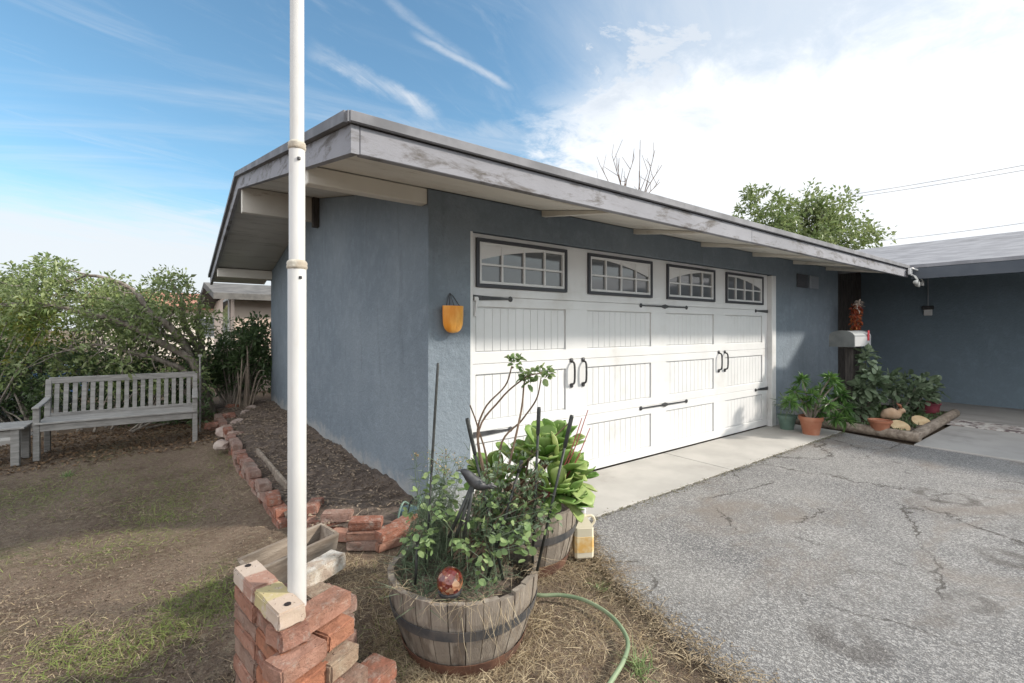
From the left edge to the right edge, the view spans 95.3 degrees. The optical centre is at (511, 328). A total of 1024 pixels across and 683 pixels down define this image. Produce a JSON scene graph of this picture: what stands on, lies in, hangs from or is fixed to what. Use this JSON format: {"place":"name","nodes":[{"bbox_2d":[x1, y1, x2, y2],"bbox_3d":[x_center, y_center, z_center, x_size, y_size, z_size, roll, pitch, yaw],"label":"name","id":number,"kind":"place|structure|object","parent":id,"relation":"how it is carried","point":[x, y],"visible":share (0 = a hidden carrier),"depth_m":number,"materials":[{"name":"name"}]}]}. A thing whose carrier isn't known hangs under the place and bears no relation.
{"place":"outdoors","nodes":[
{"label":"outdoors","id":0,"kind":"place"},
{"bbox_2d":[0,392,81,435],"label":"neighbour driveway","id":1,"kind":"structure","parent":0,"point":[16,419],"depth_m":7.92,"materials":[{"name":"concrete"}]},
{"bbox_2d":[256,665,267,682],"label":"brick","id":2,"kind":"object","parent":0,"point":[259,676],"visible":0.21,"depth_m":1.61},
{"bbox_2d":[256,647,266,668],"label":"brick","id":3,"kind":"object","parent":2,"relation":"on","point":[261,658],"visible":0.16,"depth_m":1.61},
{"bbox_2d":[256,627,306,658],"bbox_3d":[-0.787,1.076,1.596,0.224,0.062,0.098,0,0,43],"label":"brick","id":4,"kind":"object","parent":3,"relation":"on","point":[268,650],"visible":0.29,"depth_m":1.57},
{"bbox_2d":[256,609,310,653],"bbox_3d":[-0.785,1.010,1.597,0.224,0.062,0.100,0,0,43],"label":"brick","id":5,"kind":"object","parent":4,"relation":"on","point":[297,635],"visible":0.55,"depth_m":1.53,"materials":[{"name":"brick"}]},
{"bbox_2d":[254,581,305,631],"bbox_3d":[-0.798,0.944,1.601,0.219,0.062,0.094,0,0,43],"label":"brick","id":6,"kind":"object","parent":5,"relation":"on","point":[279,606],"visible":1,"depth_m":1.56,"materials":[{"name":"beige"}]},
{"bbox_2d":[327,583,356,614],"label":"brick","id":7,"kind":"object","parent":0,"point":[352,608],"visible":0.2,"depth_m":1.82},
{"bbox_2d":[306,581,331,601],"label":"brick","id":8,"kind":"object","parent":7,"relation":"on","point":[315,590],"visible":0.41,"depth_m":1.76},
{"bbox_2d":[0,331,950,682],"bbox_3d":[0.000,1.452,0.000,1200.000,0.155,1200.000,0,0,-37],"label":"ground","id":9,"kind":"structure","parent":0,"point":[224,539],"depth_m":2.79,"materials":[{"name":"soil"}]},
{"bbox_2d":[0,420,32,465],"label":"side table","id":10,"kind":"object","parent":9,"relation":"on","point":[18,433],"visible":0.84,"depth_m":5.17,"materials":[{"name":"grey wood"}]},
{"bbox_2d":[0,260,62,342],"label":"background tree","id":11,"kind":"object","parent":9,"relation":"on","point":[2,278],"visible":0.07,"depth_m":16.35,"materials":[{"name":"green plant"}]},
{"bbox_2d":[0,292,95,408],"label":"yellowing shrub","id":12,"kind":"object","parent":9,"relation":"on","point":[30,334],"visible":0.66,"depth_m":7.21,"materials":[{"name":"green plant"}]},
{"bbox_2d":[0,412,221,474],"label":"leaf litter","id":13,"kind":"object","parent":9,"relation":"on","point":[111,440],"visible":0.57,"depth_m":6.12,"materials":[{"name":"plant"}]},
{"bbox_2d":[0,333,222,432],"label":"hedge","id":14,"kind":"object","parent":9,"relation":"on","point":[19,398],"visible":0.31,"depth_m":7.40,"materials":[{"name":"green plant"}]},
{"bbox_2d":[31,371,197,461],"bbox_3d":[-4.952,1.054,5.964,1.560,0.902,0.637,0,0,-34],"label":"garden bench","id":15,"kind":"object","parent":9,"relation":"on","point":[56,420],"visible":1,"depth_m":5.96,"materials":[{"name":"grey wood"}]},
{"bbox_2d":[0,252,236,419],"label":"tangled tree","id":16,"kind":"object","parent":9,"relation":"on","point":[141,327],"visible":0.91,"depth_m":7.05,"materials":[{"name":"green plant"}]},
{"bbox_2d":[72,271,169,361],"bbox_3d":[-17.350,-0.369,20.957,3.657,4.492,3.721,0,0,-37],"label":"background tree","id":17,"kind":"object","parent":9,"relation":"on","point":[139,287],"visible":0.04,"depth_m":20.56,"materials":[{"name":"green plant"}]},
{"bbox_2d":[83,292,213,358],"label":"house","id":18,"kind":"structure","parent":9,"relation":"on","point":[212,331],"depth_m":24.81,"materials":[{"name":"beige"}]},
{"bbox_2d":[198,354,201,431],"bbox_3d":[-4.477,0.917,6.703,0.050,1.105,0.030,0,0,-37],"label":"garden stake","id":19,"kind":"object","parent":9,"relation":"on","point":[199,355],"visible":1,"depth_m":6.69,"materials":[{"name":"brown wood"}]},
{"bbox_2d":[0,439,426,682],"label":"green grass","id":20,"kind":"structure","parent":9,"relation":"on","point":[183,624],"depth_m":2.26,"materials":[{"name":"plant"}]},
{"bbox_2d":[198,282,270,390],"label":"house","id":21,"kind":"structure","parent":9,"relation":"on","point":[234,301],"depth_m":10.66,"materials":[{"name":"white paint"}]},
{"bbox_2d":[223,299,230,339],"bbox_3d":[-6.915,-0.180,11.310,0.054,1.100,1.200,0,0,-37],"label":"window","id":22,"kind":"structure","parent":21,"relation":"in","point":[227,302],"depth_m":10.88,"materials":[{"name":"glass"}]},
{"bbox_2d":[235,672,241,682],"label":"brick","id":23,"kind":"object","parent":9,"relation":"on","point":[237,680],"visible":0.12,"depth_m":1.77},
{"bbox_2d":[233,653,256,682],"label":"brick","id":24,"kind":"object","parent":23,"relation":"on","point":[242,672],"visible":0.31,"depth_m":1.72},
{"bbox_2d":[235,636,257,678],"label":"brick","id":25,"kind":"object","parent":24,"relation":"on","point":[247,660],"visible":0.38,"depth_m":1.70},
{"bbox_2d":[234,619,257,660],"bbox_3d":[-0.954,1.142,1.752,0.224,0.062,0.098,0,0,42],"label":"brick","id":26,"kind":"object","parent":25,"relation":"on","point":[246,639],"visible":0.3,"depth_m":1.70,"materials":[{"name":"brick"}]},
{"bbox_2d":[234,601,257,640],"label":"brick","id":27,"kind":"object","parent":26,"relation":"on","point":[241,617],"visible":0.27,"depth_m":1.71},
{"bbox_2d":[234,585,257,623],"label":"brick","id":28,"kind":"object","parent":27,"relation":"on","point":[248,608],"visible":0.34,"depth_m":1.69,"materials":[{"name":"brick"}]},
{"bbox_2d":[233,560,277,603],"bbox_3d":[-0.962,0.944,1.753,0.219,0.062,0.095,0,0,43],"label":"brick","id":29,"kind":"object","parent":28,"relation":"on","point":[250,578],"visible":0.85,"depth_m":1.73,"materials":[{"name":"beige"}]},
{"bbox_2d":[206,311,271,405],"bbox_3d":[-4.986,0.549,8.485,1.739,1.770,1.449,0,0,-1],"label":"corner shrub","id":30,"kind":"object","parent":9,"relation":"on","point":[225,359],"visible":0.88,"depth_m":8.11,"materials":[{"name":"green plant"}]},
{"bbox_2d":[234,335,266,407],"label":"bare shrub","id":31,"kind":"object","parent":9,"relation":"on","point":[247,398],"visible":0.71,"depth_m":7.87,"materials":[{"name":"plant"}]},
{"bbox_2d":[272,515,286,528],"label":"brick","id":32,"kind":"object","parent":9,"relation":"on","point":[280,523],"visible":0.52,"depth_m":3.33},
{"bbox_2d":[269,500,286,517],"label":"brick","id":33,"kind":"object","parent":32,"relation":"on","point":[277,511],"visible":0.75,"depth_m":3.41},
{"bbox_2d":[265,489,281,506],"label":"brick","id":34,"kind":"object","parent":33,"relation":"on","point":[272,497],"visible":1,"depth_m":3.48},
{"bbox_2d":[237,523,338,583],"bbox_3d":[-1.167,1.212,2.467,0.190,0.147,0.458,4,7,39],"label":"planter trough","id":35,"kind":"object","parent":9,"relation":"on","point":[321,538],"visible":0.44,"depth_m":2.47,"materials":[{"name":"wood"}]},
{"bbox_2d":[286,0,307,605],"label":"flagpole","id":36,"kind":"object","parent":9,"relation":"on","point":[296,265],"visible":1,"depth_m":1.63,"materials":[{"name":"metal"}]},
{"bbox_2d":[216,400,441,529],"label":"garden bed soil","id":37,"kind":"structure","parent":9,"relation":"on","point":[390,516],"depth_m":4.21,"materials":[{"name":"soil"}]},
{"bbox_2d":[256,448,286,488],"bbox_3d":[-2.281,1.312,4.412,0.025,0.095,1.400,0,0,-38],"label":"plank","id":38,"kind":"object","parent":37,"relation":"on","point":[278,476],"visible":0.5,"depth_m":4.25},
{"bbox_2d":[323,522,344,528],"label":"brick","id":39,"kind":"object","parent":9,"relation":"on","point":[330,524],"visible":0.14,"depth_m":3.19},
{"bbox_2d":[321,509,353,522],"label":"brick","id":40,"kind":"object","parent":39,"relation":"on","point":[337,515],"visible":0.9,"depth_m":3.19,"materials":[{"name":"brick"}]},
{"bbox_2d":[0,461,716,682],"bbox_3d":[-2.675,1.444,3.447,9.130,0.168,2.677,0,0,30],"label":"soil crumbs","id":41,"kind":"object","parent":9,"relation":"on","point":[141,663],"visible":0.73,"depth_m":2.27,"materials":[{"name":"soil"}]},
{"bbox_2d":[346,540,375,550],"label":"brick","id":42,"kind":"object","parent":9,"relation":"on","point":[368,545],"visible":0.54,"depth_m":2.90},
{"bbox_2d":[346,530,374,541],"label":"brick","id":43,"kind":"object","parent":42,"relation":"on","point":[359,535],"visible":0.54,"depth_m":2.91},
{"bbox_2d":[348,515,382,531],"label":"brick","id":44,"kind":"object","parent":43,"relation":"on","point":[366,523],"visible":1,"depth_m":2.92,"materials":[{"name":"brick"}]},
{"bbox_2d":[375,534,406,552],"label":"brick","id":45,"kind":"object","parent":9,"relation":"on","point":[387,545],"visible":0.54,"depth_m":2.93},
{"bbox_2d":[374,521,406,542],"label":"brick","id":46,"kind":"object","parent":45,"relation":"on","point":[386,533],"visible":0.92,"depth_m":2.94,"materials":[{"name":"brick"}]},
{"bbox_2d":[191,543,717,682],"bbox_3d":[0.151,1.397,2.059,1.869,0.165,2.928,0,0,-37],"label":"dry straw","id":47,"kind":"object","parent":9,"relation":"on","point":[574,628],"visible":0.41,"depth_m":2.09,"materials":[{"name":"plant"}]},
{"bbox_2d":[536,593,629,682],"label":"garden hose","id":48,"kind":"object","parent":47,"relation":"on","point":[616,673],"visible":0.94,"depth_m":2.16,"materials":[{"name":"rubber"}]},
{"bbox_2d":[387,532,538,677],"bbox_3d":[-0.215,1.219,2.110,0.674,0.343,0.670,0,0,-37],"label":"barrel planter","id":49,"kind":"object","parent":9,"relation":"on","point":[435,645],"visible":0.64,"depth_m":1.86,"materials":[{"name":"wood"}]},
{"bbox_2d":[424,363,438,573],"bbox_3d":[-0.371,0.627,2.165,0.013,0.928,0.182,0,0,10],"label":"garden stake","id":50,"kind":"object","parent":49,"relation":"in","point":[434,427],"visible":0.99,"depth_m":2.18,"materials":[{"name":"metal"}]},
{"bbox_2d":[396,443,474,567],"bbox_3d":[-0.350,0.813,2.290,0.457,0.559,0.371,0,0,-37],"label":"herb plant","id":51,"kind":"object","parent":49,"relation":"in","point":[440,526],"visible":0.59,"depth_m":2.21,"materials":[{"name":"green plant"}]},
{"bbox_2d":[350,538,531,623],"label":"barrel grass","id":52,"kind":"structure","parent":49,"relation":"in","point":[404,567],"depth_m":2.04,"materials":[{"name":"green plant"}]},
{"bbox_2d":[437,566,462,599],"bbox_3d":[-0.247,1.005,1.860,0.104,0.109,0.104,0,0,-37],"label":"glass ornament","id":53,"kind":"object","parent":49,"relation":"on","point":[450,580],"visible":1,"depth_m":1.82,"materials":[{"name":"glass"}]},
{"bbox_2d":[447,469,496,539],"bbox_3d":[-0.169,0.737,1.976,0.209,0.288,0.056,0,0,-15],"label":"bird ornament","id":54,"kind":"object","parent":49,"relation":"in","point":[474,481],"visible":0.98,"depth_m":1.96,"materials":[{"name":"metal"}]},
{"bbox_2d":[366,529,580,682],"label":"barrel straw","id":55,"kind":"object","parent":49,"relation":"in","point":[405,588],"visible":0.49,"depth_m":1.83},
{"bbox_2d":[399,469,562,596],"bbox_3d":[-0.149,0.864,2.041,0.738,0.441,0.460,0,0,6],"label":"ivy plant","id":56,"kind":"object","parent":49,"relation":"in","point":[459,541],"visible":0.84,"depth_m":2.00,"materials":[{"name":"green plant"}]},
{"bbox_2d":[465,418,503,580],"bbox_3d":[-0.121,0.745,2.066,0.192,0.693,0.019,0,0,23],"label":"garden stake","id":57,"kind":"object","parent":49,"relation":"in","point":[470,433],"visible":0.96,"depth_m":2.08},
{"bbox_2d":[485,459,523,580],"bbox_3d":[-0.033,0.839,2.062,0.187,0.505,0.019,0,0,-26],"label":"garden stake","id":58,"kind":"object","parent":49,"relation":"in","point":[510,499],"visible":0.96,"depth_m":2.07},
{"bbox_2d":[448,443,562,571],"bbox_3d":[-0.039,0.781,2.118,0.532,0.543,0.358,0,0,-2],"label":"sage plant","id":59,"kind":"object","parent":49,"relation":"in","point":[487,533],"visible":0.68,"depth_m":2.09,"materials":[{"name":"green plant"}]},
{"bbox_2d":[470,353,567,525],"bbox_3d":[0.038,0.542,2.262,0.492,0.857,0.180,0,0,0],"label":"leggy plant","id":60,"kind":"object","parent":49,"relation":"in","point":[528,377],"visible":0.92,"depth_m":2.28,"materials":[{"name":"green plant"}]},
{"bbox_2d":[531,407,540,570],"bbox_3d":[0.107,0.725,2.118,0.019,0.732,0.089,0,0,29],"label":"garden stake","id":61,"kind":"object","parent":49,"relation":"in","point":[537,446],"visible":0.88,"depth_m":2.12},
{"bbox_2d":[536,415,573,574],"bbox_3d":[0.185,0.738,2.067,0.196,0.707,0.018,0,0,-21],"label":"garden stake","id":62,"kind":"object","parent":49,"relation":"in","point":[569,426],"visible":0.93,"depth_m":2.07,"materials":[{"name":"metal"}]},
{"bbox_2d":[471,479,576,578],"bbox_3d":[0.072,1.206,2.847,0.649,0.368,0.648,0,0,36],"label":"barrel planter","id":63,"kind":"object","parent":9,"relation":"on","point":[556,548],"visible":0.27,"depth_m":2.62,"materials":[{"name":"wood"}]},
{"bbox_2d":[464,410,598,522],"bbox_3d":[0.128,0.741,2.424,0.692,0.686,0.777,0,0,-37],"label":"succulent","id":64,"kind":"object","parent":63,"relation":"on","point":[574,493],"visible":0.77,"depth_m":2.29,"materials":[{"name":"green plant"}]},
{"bbox_2d":[572,508,595,559],"bbox_3d":[0.437,1.222,2.807,0.138,0.295,0.080,0,0,-7],"label":"plastic jug","id":65,"kind":"object","parent":9,"relation":"on","point":[583,541],"visible":0.77,"depth_m":2.77,"materials":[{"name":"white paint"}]},
{"bbox_2d":[208,110,1023,521],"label":"house","id":66,"kind":"structure","parent":9,"relation":"on","point":[642,324],"depth_m":4.64,"materials":[{"name":"paint"}]},
{"bbox_2d":[442,293,462,332],"bbox_3d":[-0.435,-0.119,3.434,0.170,0.298,0.092,0,0,-37],"label":"wall planter","id":67,"kind":"object","parent":66,"relation":"attached to","point":[452,319],"visible":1,"depth_m":3.39,"materials":[{"name":"orange ceramic"}]},
{"bbox_2d":[473,233,767,492],"bbox_3d":[1.627,0.295,5.072,4.845,2.092,0.106,0,0,-37],"label":"garage door","id":68,"kind":"structure","parent":66,"relation":"in","point":[660,355],"depth_m":4.64,"materials":[{"name":"white paint"}]},
{"bbox_2d":[848,299,865,330],"bbox_3d":[5.612,-0.198,7.592,0.360,0.578,0.235,0,0,-37],"label":"dried chili ristra","id":69,"kind":"object","parent":66,"relation":"attached to","point":[855,320],"visible":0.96,"depth_m":7.56,"materials":[{"name":"red plant"}]},
{"bbox_2d":[922,278,933,315],"bbox_3d":[7.784,-0.769,8.740,0.075,1.035,0.160,0,0,-37],"label":"wall lamp","id":70,"kind":"object","parent":66,"relation":"attached to","point":[927,309],"visible":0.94,"depth_m":8.73,"materials":[{"name":"metal"}]},
{"bbox_2d":[597,142,661,192],"bbox_3d":[3.670,-2.122,14.140,1.906,7.197,1.540,0,0,-37],"label":"bare tree","id":71,"kind":"object","parent":9,"relation":"on","point":[617,174],"visible":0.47,"depth_m":14.04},
{"bbox_2d":[602,632,657,682],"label":"weed","id":72,"kind":"object","parent":9,"relation":"on","point":[637,671],"visible":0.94,"depth_m":1.91,"materials":[{"name":"green plant"}]},
{"bbox_2d":[454,424,841,522],"bbox_3d":[1.947,1.392,4.849,5.480,0.076,0.755,0,0,-37],"label":"concrete apron","id":73,"kind":"object","parent":9,"relation":"on","point":[624,485],"visible":0.45,"depth_m":4.63,"materials":[{"name":"concrete"}]},
{"bbox_2d":[770,391,802,429],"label":"potted plant","id":74,"kind":"object","parent":73,"relation":"on","point":[787,421],"visible":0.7,"depth_m":6.26,"materials":[{"name":"green plant"}]},
{"bbox_2d":[780,370,857,435],"bbox_3d":[3.884,0.931,5.947,1.195,0.846,0.539,0,0,-14],"label":"potted shrub","id":75,"kind":"object","parent":73,"relation":"on","point":[810,421],"visible":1,"depth_m":5.95,"materials":[{"name":"green plant"}]},
{"bbox_2d":[590,431,847,522],"bbox_3d":[2.434,1.360,4.692,4.918,0.039,0.203,0,0,-37],"label":"seam debris","id":76,"kind":"object","parent":9,"relation":"on","point":[762,459],"visible":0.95,"depth_m":4.26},
{"bbox_2d":[732,182,802,234],"bbox_3d":[9.071,-1.855,17.032,2.684,7.107,2.886,0,0,-37],"label":"broadleaf tree","id":77,"kind":"object","parent":9,"relation":"on","point":[755,199],"visible":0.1,"depth_m":16.52,"materials":[{"name":"green plant"}]},
{"bbox_2d":[747,177,896,249],"bbox_3d":[11.515,-1.952,18.083,5.219,7.274,5.289,0,0,-1],"label":"broadleaf tree","id":78,"kind":"object","parent":9,"relation":"on","point":[823,217],"visible":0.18,"depth_m":16.87,"materials":[{"name":"green plant"}]},
{"bbox_2d":[795,416,921,442],"bbox_3d":[4.493,1.305,6.166,0.130,0.134,1.392,0,0,-35],"label":"landscape timber","id":79,"kind":"object","parent":9,"relation":"on","point":[910,436],"visible":0.77,"depth_m":5.89,"materials":[{"name":"wood"}]},
{"bbox_2d":[867,418,892,430],"bbox_3d":[4.682,1.220,5.941,0.260,0.130,0.260,0,0,-37],"label":"terracotta bowl","id":80,"kind":"object","parent":79,"relation":"on","point":[878,424],"visible":0.97,"depth_m":5.88,"materials":[{"name":"ceramic"}]},
{"bbox_2d":[797,404,945,440],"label":"entry bed soil","id":81,"kind":"structure","parent":9,"relation":"on","point":[912,428],"depth_m":6.56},
{"bbox_2d":[829,330,870,419],"bbox_3d":[4.743,0.705,6.546,0.524,1.370,0.316,0,0,-33],"label":"mailbox","id":82,"kind":"object","parent":81,"relation":"on","point":[848,341],"visible":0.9,"depth_m":6.49,"materials":[{"name":"metal"}]},
{"bbox_2d":[829,330,854,346],"bbox_3d":[4.530,0.132,6.414,0.022,0.226,0.307,0,0,-33],"label":"front door","id":83,"kind":"structure","parent":82,"relation":"in","point":[841,338],"depth_m":6.41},
{"bbox_2d":[842,343,891,421],"bbox_3d":[4.914,0.751,6.421,0.675,1.125,0.576,0,0,-37],"label":"bed shrub","id":84,"kind":"object","parent":81,"relation":"on","point":[864,392],"visible":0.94,"depth_m":6.37,"materials":[{"name":"green plant"}]},
{"bbox_2d":[837,404,947,430],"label":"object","id":85,"kind":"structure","parent":81,"relation":"on","point":[906,417],"depth_m":6.71,"materials":[{"name":"green plant"}]},
{"bbox_2d":[880,403,905,418],"bbox_3d":[5.314,1.149,6.518,0.310,0.227,0.150,0,0,13],"label":"rabbit figurine","id":86,"kind":"object","parent":81,"relation":"on","point":[890,413],"visible":1,"depth_m":6.48,"materials":[{"name":"beige stone"}]},
{"bbox_2d":[880,367,950,414],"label":"bed shrub","id":87,"kind":"object","parent":81,"relation":"on","point":[914,396],"visible":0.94,"depth_m":7.04,"materials":[{"name":"green plant"}]},
{"bbox_2d":[917,401,941,413],"bbox_3d":[6.364,1.205,7.144,0.310,0.160,0.310,0,0,-37],"label":"red planter","id":88,"kind":"object","parent":81,"relation":"on","point":[933,408],"visible":0.46,"depth_m":7.03,"materials":[{"name":"ceramic"}]},
{"bbox_2d":[840,396,1023,426],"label":"porch slab","id":89,"kind":"structure","parent":9,"relation":"on","point":[995,415],"depth_m":7.41,"materials":[{"name":"concrete"}]},
{"bbox_2d":[911,409,959,437],"bbox_3d":[5.904,1.302,6.476,2.492,0.129,0.134,0,0,-38],"label":"landscape timber","id":90,"kind":"object","parent":9,"relation":"on","point":[928,428],"visible":0.85,"depth_m":6.27,"materials":[{"name":"wood"}]},
{"bbox_2d":[914,425,1023,462],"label":"concrete walkway","id":91,"kind":"structure","parent":9,"relation":"on","point":[1009,446],"depth_m":5.55,"materials":[{"name":"concrete"}]},
{"bbox_2d":[0,0,1023,330],"label":"sky","id":92,"kind":"structure","parent":0,"point":[126,126],"materials":[{"name":"blue"}]},
{"bbox_2d":[589,432,1023,682],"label":"asphalt driveway","id":93,"kind":"structure","parent":0,"point":[853,456],"depth_m":2.74,"materials":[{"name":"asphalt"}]},
{"bbox_2d":[581,526,814,682],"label":"edge straw","id":94,"kind":"object","parent":93,"relation":"on","point":[669,632],"visible":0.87,"depth_m":2.12,"materials":[{"name":"plant"}]},
{"bbox_2d":[946,419,1023,433],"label":"door mat","id":95,"kind":"object","parent":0,"point":[991,426],"depth_m":6.40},
{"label":"brick","id":96,"kind":"object","parent":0,"visible":0},
{"bbox_2d":[306,497,323,514],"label":"brick","id":97,"kind":"object","parent":96,"relation":"on","point":[314,506],"visible":0.79,"depth_m":3.36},
{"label":"brick","id":98,"kind":"object","parent":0,"visible":0},
{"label":"brick","id":99,"kind":"object","parent":98,"relation":"on","visible":0},
{"bbox_2d":[333,677,345,682],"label":"brick","id":100,"kind":"object","parent":99,"relation":"on","point":[339,680],"visible":0.29,"depth_m":1.56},
{"bbox_2d":[293,661,327,682],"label":"brick","id":101,"kind":"object","parent":100,"relation":"on","point":[316,673],"visible":0.44,"depth_m":1.51,"materials":[{"name":"brick"}]},
{"bbox_2d":[262,633,326,682],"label":"brick","id":102,"kind":"object","parent":101,"relation":"on","point":[295,663],"visible":0.92,"depth_m":1.48,"materials":[{"name":"brick"}]},
{"bbox_2d":[340,662,367,682],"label":"brick","id":103,"kind":"object","parent":99,"relation":"on","point":[356,672],"visible":0.47,"depth_m":1.60,"materials":[{"name":"brick"}]},
{"bbox_2d":[322,640,358,682],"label":"brick","id":104,"kind":"object","parent":103,"relation":"on","point":[341,658],"visible":0.59,"depth_m":1.59,"materials":[{"name":"brick"}]},
{"bbox_2d":[312,613,353,651],"bbox_3d":[-0.646,1.076,1.667,0.114,0.062,0.123,0,0,26],"label":"brick","id":105,"kind":"object","parent":104,"relation":"on","point":[336,631],"visible":0.59,"depth_m":1.64,"materials":[{"name":"brick"}]},
{"bbox_2d":[265,585,350,649],"bbox_3d":[-0.708,1.009,1.643,0.099,0.064,0.290,0,0,28],"label":"brick","id":106,"kind":"object","parent":105,"relation":"on","point":[327,605],"visible":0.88,"depth_m":1.65,"materials":[{"name":"brick"}]},
{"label":"brick","id":107,"kind":"object","parent":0,"visible":0},
{"bbox_2d":[361,653,396,682],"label":"brick","id":108,"kind":"object","parent":107,"relation":"on","point":[382,669],"visible":0.75,"depth_m":1.72,"materials":[{"name":"brick"}]},
{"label":"brick","id":109,"kind":"object","parent":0,"visible":0},
{"bbox_2d":[306,550,345,587],"bbox_3d":[-0.807,1.008,1.953,0.094,0.067,0.224,0,0,25],"label":"brick","id":110,"kind":"object","parent":109,"relation":"on","point":[325,566],"visible":0.62,"depth_m":1.95,"materials":[{"name":"brick"}]},
{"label":"brick","id":111,"kind":"object","parent":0,"visible":0},
{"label":"brick","id":112,"kind":"object","parent":111,"relation":"on","visible":0},
{"bbox_2d":[255,478,271,491],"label":"brick","id":113,"kind":"object","parent":112,"relation":"on","point":[263,484],"visible":1,"depth_m":3.83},
{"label":"brick","id":114,"kind":"object","parent":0,"visible":0},
{"label":"brick","id":115,"kind":"object","parent":114,"relation":"on","visible":0},
{"bbox_2d":[245,466,261,478],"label":"brick","id":116,"kind":"object","parent":115,"relation":"on","point":[252,472],"visible":1,"depth_m":4.18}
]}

